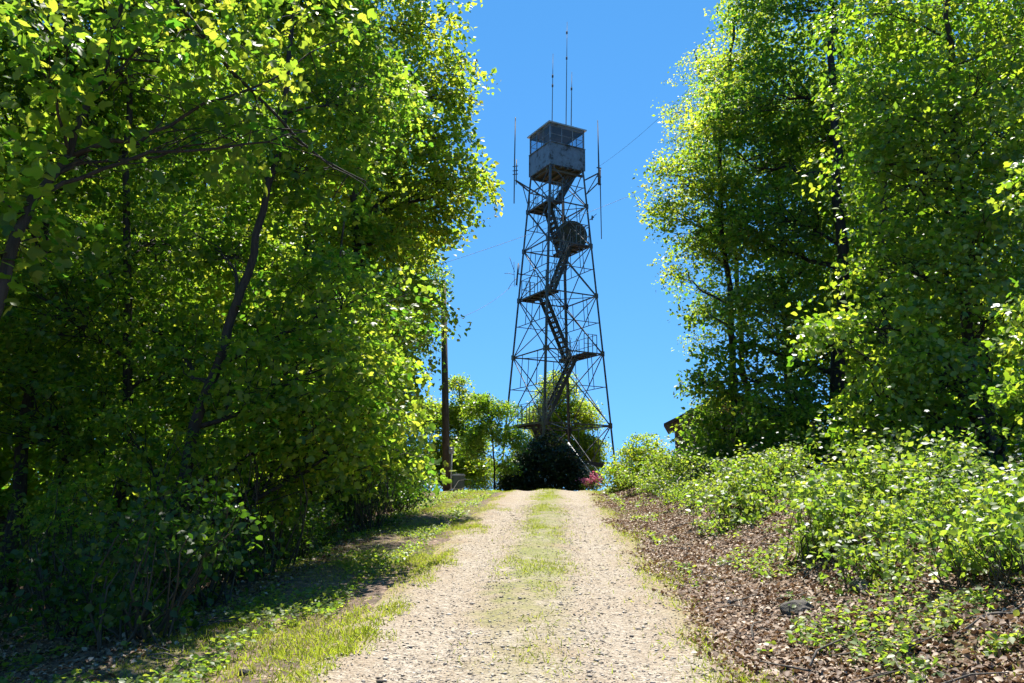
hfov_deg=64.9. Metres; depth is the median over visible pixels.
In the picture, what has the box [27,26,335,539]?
forest tree
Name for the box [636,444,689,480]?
bramble bush
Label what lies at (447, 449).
utility pole
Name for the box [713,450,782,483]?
bramble bush
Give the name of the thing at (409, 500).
forest sapling
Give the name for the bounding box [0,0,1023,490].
sky
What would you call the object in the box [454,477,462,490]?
door
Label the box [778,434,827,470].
bramble bush
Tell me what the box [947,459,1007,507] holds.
bramble bush
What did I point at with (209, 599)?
forest sapling
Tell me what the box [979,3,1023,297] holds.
forest tree
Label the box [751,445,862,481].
shaded bush
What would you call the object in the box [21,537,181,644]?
forest sapling
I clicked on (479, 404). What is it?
sapling tree
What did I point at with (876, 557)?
bramble bush
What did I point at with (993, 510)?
bramble bush
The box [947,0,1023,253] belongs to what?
forest tree
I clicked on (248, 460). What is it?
forest sapling
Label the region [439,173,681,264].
overhead wire
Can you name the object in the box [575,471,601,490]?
azalea bush
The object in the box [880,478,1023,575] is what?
bush
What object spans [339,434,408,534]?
forest sapling
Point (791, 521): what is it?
weed stalk
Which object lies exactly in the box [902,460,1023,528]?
bramble bush
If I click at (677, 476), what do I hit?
shaded bush
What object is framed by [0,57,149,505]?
forest tree
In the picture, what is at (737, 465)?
bramble bush
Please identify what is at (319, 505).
forest sapling
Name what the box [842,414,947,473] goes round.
bramble bush
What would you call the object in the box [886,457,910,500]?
weed stalk
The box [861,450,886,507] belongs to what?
weed stalk
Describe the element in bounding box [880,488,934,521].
bramble bush
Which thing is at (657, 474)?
bramble bush
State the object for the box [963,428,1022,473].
bramble bush
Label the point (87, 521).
forest sapling
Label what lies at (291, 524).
forest sapling
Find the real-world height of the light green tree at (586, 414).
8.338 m
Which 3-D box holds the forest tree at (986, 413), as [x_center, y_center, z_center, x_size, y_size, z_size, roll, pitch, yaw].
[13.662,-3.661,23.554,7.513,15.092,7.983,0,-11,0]
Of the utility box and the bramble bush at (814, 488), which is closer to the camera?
the bramble bush at (814, 488)
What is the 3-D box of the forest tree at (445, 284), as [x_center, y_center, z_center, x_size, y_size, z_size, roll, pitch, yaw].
[-5.917,-1.655,31.491,7.991,15.876,7.835,3,-11,-17]
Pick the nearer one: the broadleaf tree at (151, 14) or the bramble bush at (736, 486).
the broadleaf tree at (151, 14)
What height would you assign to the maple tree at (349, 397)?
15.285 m
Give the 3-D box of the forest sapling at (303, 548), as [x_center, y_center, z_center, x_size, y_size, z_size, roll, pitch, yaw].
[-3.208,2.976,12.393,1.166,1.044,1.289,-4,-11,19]
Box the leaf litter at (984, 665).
[0,472,1023,682]
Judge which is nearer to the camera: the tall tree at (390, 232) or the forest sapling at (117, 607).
the forest sapling at (117, 607)
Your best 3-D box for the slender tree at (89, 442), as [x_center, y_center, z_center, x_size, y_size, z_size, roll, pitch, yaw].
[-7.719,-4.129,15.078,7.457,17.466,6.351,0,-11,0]
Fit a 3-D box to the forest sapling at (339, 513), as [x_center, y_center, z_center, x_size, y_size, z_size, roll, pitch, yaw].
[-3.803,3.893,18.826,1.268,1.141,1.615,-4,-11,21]
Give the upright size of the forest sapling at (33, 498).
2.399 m
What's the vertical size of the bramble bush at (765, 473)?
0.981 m
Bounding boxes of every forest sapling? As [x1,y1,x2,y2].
[0,460,118,621]
[0,474,146,641]
[0,543,59,667]
[2,547,101,599]
[16,467,273,664]
[21,499,68,565]
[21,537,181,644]
[76,425,254,613]
[98,497,289,613]
[167,523,258,581]
[176,412,320,585]
[178,498,249,544]
[195,499,326,565]
[201,483,312,583]
[272,471,338,544]
[275,504,334,561]
[286,498,359,552]
[315,486,376,525]
[333,472,398,528]
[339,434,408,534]
[365,467,439,514]
[370,474,419,507]
[391,474,429,499]
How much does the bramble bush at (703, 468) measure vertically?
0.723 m
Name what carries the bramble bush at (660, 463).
on the ground at (377, 586)
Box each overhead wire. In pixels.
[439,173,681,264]
[600,73,703,165]
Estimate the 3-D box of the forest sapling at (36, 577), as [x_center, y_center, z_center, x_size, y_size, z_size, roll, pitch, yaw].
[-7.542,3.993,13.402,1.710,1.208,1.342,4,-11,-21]
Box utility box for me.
[452,474,464,490]
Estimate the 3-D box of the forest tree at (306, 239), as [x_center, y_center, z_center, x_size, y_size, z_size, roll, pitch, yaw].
[-6.181,-2.183,25.326,7.447,15.090,7.596,-4,-11,21]
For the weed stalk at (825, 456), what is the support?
on the ground at (377, 586)
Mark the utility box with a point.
(461, 482)
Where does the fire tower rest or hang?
on the ground at (377, 586)
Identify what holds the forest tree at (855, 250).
on the ground at (377, 586)
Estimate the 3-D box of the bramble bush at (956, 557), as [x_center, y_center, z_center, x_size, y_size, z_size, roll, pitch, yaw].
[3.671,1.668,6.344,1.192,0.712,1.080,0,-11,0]
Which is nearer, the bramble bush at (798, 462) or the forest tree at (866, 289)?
the bramble bush at (798, 462)
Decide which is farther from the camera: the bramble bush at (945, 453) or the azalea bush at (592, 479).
the azalea bush at (592, 479)
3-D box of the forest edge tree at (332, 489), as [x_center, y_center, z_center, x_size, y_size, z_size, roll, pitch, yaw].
[-3.996,0.783,16.299,3.526,7.050,6.415,-10,-15,44]
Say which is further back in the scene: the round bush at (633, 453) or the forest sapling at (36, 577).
the round bush at (633, 453)
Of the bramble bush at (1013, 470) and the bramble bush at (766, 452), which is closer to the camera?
the bramble bush at (1013, 470)
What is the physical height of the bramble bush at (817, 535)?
0.951 m
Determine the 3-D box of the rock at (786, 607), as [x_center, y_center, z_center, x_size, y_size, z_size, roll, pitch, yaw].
[2.522,2.381,7.090,0.319,0.223,0.236,1,-11,27]
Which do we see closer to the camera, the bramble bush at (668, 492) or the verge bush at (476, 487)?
the bramble bush at (668, 492)
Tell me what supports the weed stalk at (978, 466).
on the ground at (377, 586)
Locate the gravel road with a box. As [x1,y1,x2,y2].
[276,489,759,682]
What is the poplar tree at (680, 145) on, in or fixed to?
on the ground at (377, 586)
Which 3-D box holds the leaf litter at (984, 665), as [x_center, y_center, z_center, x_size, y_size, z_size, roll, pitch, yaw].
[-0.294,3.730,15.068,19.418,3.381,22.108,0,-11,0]
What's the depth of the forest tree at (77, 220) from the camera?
19.23 m
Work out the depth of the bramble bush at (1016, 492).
7.34 m
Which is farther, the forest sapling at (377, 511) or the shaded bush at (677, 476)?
the shaded bush at (677, 476)
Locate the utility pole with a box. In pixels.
[436,281,453,490]
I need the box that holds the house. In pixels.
[664,396,779,465]
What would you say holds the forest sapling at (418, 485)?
on the ground at (377, 586)
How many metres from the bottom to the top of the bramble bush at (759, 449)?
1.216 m
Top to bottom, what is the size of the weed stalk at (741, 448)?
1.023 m
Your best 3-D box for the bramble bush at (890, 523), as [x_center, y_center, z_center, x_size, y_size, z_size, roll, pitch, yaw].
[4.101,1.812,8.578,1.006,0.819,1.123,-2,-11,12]
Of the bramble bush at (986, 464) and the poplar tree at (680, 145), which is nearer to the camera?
the bramble bush at (986, 464)
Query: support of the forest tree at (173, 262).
on the ground at (377, 586)
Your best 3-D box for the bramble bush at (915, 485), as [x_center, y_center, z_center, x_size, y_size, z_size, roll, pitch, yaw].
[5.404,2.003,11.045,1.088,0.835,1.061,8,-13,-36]
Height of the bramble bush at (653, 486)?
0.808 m
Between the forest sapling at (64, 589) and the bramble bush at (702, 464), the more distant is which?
the bramble bush at (702, 464)
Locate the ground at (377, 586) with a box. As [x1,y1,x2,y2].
[0,460,1023,682]
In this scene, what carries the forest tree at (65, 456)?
on the ground at (377, 586)
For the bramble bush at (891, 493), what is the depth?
9.88 m
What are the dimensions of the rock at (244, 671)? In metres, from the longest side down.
0.112 x 0.104 x 0.065 m
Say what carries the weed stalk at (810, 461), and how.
on the ground at (377, 586)
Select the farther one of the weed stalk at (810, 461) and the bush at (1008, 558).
the weed stalk at (810, 461)
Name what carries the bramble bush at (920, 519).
on the ground at (377, 586)
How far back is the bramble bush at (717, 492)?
13.85 m
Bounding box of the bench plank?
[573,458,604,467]
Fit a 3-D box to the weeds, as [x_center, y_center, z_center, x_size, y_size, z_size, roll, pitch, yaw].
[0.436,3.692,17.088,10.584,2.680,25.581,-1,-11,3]
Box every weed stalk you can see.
[660,467,671,507]
[684,459,699,525]
[736,440,748,474]
[774,448,808,562]
[783,441,804,501]
[806,422,822,473]
[810,451,834,499]
[854,426,874,493]
[857,445,879,495]
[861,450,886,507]
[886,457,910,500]
[908,458,927,510]
[915,452,943,523]
[967,448,993,488]
[1006,429,1023,479]
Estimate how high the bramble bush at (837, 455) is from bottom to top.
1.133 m
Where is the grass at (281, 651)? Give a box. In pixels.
[63,488,1022,682]
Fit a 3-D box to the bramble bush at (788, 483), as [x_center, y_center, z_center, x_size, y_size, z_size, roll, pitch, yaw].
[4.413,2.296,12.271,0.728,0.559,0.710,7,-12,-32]
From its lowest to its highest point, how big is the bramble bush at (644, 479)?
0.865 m
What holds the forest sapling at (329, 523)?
on the ground at (377, 586)
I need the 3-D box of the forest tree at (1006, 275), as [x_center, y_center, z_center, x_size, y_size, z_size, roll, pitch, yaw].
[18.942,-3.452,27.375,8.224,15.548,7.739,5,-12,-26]
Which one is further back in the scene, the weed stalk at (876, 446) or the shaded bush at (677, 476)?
the shaded bush at (677, 476)
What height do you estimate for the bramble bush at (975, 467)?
1.120 m
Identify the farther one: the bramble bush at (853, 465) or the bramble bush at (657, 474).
the bramble bush at (657, 474)
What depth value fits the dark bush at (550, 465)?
36.04 m
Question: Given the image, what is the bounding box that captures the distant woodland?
[0,157,1023,521]
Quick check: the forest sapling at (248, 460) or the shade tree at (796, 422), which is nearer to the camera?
the forest sapling at (248, 460)
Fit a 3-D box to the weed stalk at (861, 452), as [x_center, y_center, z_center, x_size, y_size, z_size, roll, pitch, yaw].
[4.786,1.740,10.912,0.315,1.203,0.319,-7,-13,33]
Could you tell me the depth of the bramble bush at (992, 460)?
11.18 m
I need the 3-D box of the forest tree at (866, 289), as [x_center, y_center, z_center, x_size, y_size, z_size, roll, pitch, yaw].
[12.449,-2.955,29.248,8.586,15.477,7.198,0,-11,-1]
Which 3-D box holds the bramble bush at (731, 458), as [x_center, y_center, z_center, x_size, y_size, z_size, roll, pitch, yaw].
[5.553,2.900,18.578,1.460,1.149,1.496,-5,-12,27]
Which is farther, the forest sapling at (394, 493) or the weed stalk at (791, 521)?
the forest sapling at (394, 493)
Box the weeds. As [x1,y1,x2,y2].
[0,473,1023,682]
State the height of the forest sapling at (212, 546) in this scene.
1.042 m
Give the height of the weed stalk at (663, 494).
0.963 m
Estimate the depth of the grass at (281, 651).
7.14 m
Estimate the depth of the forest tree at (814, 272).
28.23 m
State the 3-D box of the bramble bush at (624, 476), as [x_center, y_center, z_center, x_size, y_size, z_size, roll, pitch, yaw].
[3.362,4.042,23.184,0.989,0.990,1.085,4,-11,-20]
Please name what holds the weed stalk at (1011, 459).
on the ground at (377, 586)
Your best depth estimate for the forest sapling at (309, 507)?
13.14 m
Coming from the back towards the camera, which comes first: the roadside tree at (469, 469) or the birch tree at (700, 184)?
the roadside tree at (469, 469)
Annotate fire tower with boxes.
[499,31,615,489]
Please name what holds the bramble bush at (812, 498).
on the ground at (377, 586)
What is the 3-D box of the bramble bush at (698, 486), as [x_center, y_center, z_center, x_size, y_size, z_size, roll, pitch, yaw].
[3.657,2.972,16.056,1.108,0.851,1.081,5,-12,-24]
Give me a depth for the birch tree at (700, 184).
25.50 m
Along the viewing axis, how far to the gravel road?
7.43 m
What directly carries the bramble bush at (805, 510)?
on the ground at (377, 586)
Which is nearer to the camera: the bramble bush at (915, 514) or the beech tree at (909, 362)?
the bramble bush at (915, 514)
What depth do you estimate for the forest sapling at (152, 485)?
9.80 m
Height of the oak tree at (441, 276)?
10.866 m
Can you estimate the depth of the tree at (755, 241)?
23.72 m
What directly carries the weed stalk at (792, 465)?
on the ground at (377, 586)
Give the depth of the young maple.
9.40 m
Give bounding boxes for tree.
[0,0,252,596]
[0,0,285,595]
[0,0,376,318]
[0,3,96,450]
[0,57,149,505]
[1,27,217,521]
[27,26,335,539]
[62,0,455,609]
[102,113,288,429]
[165,221,436,540]
[218,0,505,520]
[218,67,433,415]
[296,111,454,475]
[339,218,457,479]
[405,372,498,490]
[450,391,531,489]
[512,370,617,490]
[628,0,799,450]
[647,17,905,404]
[650,1,778,428]
[657,0,958,471]
[725,13,1023,472]
[729,73,958,420]
[780,0,1023,470]
[790,146,957,397]
[825,0,1023,437]
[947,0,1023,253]
[949,84,1023,377]
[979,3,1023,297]
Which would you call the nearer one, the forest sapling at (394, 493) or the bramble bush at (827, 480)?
the bramble bush at (827, 480)
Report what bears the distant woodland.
on the ground at (377, 586)
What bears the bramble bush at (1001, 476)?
on the ground at (377, 586)
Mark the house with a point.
(668, 424)
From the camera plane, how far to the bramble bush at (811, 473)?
13.78 m
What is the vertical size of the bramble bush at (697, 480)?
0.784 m
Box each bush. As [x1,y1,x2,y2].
[375,474,491,501]
[493,430,595,490]
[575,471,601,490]
[595,432,672,493]
[613,468,648,496]
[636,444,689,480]
[636,468,673,495]
[637,461,663,483]
[637,477,671,496]
[639,439,687,485]
[641,467,681,481]
[653,480,693,505]
[658,444,751,486]
[669,472,712,500]
[674,446,729,482]
[675,470,722,507]
[686,458,796,535]
[694,458,723,477]
[701,468,747,518]
[706,453,780,489]
[711,453,787,517]
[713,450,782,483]
[726,444,782,474]
[734,436,775,460]
[737,453,814,496]
[738,437,801,481]
[749,432,821,492]
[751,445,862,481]
[771,477,814,505]
[774,450,903,563]
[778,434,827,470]
[783,481,880,527]
[786,473,921,552]
[789,469,861,497]
[791,462,846,502]
[793,465,846,488]
[805,500,945,596]
[809,429,924,515]
[817,445,893,489]
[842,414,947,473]
[843,473,938,540]
[853,467,957,520]
[874,473,984,546]
[876,469,948,502]
[877,410,1008,510]
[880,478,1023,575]
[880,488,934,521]
[891,449,1011,495]
[894,510,1023,590]
[898,442,1021,519]
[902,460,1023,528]
[913,471,993,520]
[937,469,1023,527]
[939,477,1023,591]
[944,461,1023,517]
[946,450,1009,474]
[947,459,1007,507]
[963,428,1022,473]
[979,504,1023,571]
[1002,453,1023,483]
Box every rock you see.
[237,669,252,675]
[779,599,814,615]
[849,578,870,593]
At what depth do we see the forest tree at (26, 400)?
15.95 m
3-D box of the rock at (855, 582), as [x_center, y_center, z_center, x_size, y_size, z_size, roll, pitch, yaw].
[3.093,2.181,7.123,0.193,0.161,0.406,21,-1,15]
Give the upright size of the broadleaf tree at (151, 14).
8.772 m
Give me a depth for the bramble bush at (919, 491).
8.89 m
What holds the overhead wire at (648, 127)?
attached to the fire tower
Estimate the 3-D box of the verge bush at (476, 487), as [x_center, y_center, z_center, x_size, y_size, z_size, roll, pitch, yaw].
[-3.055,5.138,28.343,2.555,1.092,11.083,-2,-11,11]
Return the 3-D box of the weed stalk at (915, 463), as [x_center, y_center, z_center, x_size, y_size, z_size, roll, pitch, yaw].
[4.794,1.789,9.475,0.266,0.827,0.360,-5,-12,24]
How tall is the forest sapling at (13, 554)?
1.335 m
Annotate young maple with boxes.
[968,159,1023,424]
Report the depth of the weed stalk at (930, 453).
8.09 m
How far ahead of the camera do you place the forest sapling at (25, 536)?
17.53 m
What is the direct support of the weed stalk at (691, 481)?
on the ground at (377, 586)
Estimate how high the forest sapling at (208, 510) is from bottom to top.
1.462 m
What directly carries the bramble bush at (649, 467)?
on the ground at (377, 586)
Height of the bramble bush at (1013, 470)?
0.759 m
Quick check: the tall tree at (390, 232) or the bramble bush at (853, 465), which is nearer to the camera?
the bramble bush at (853, 465)

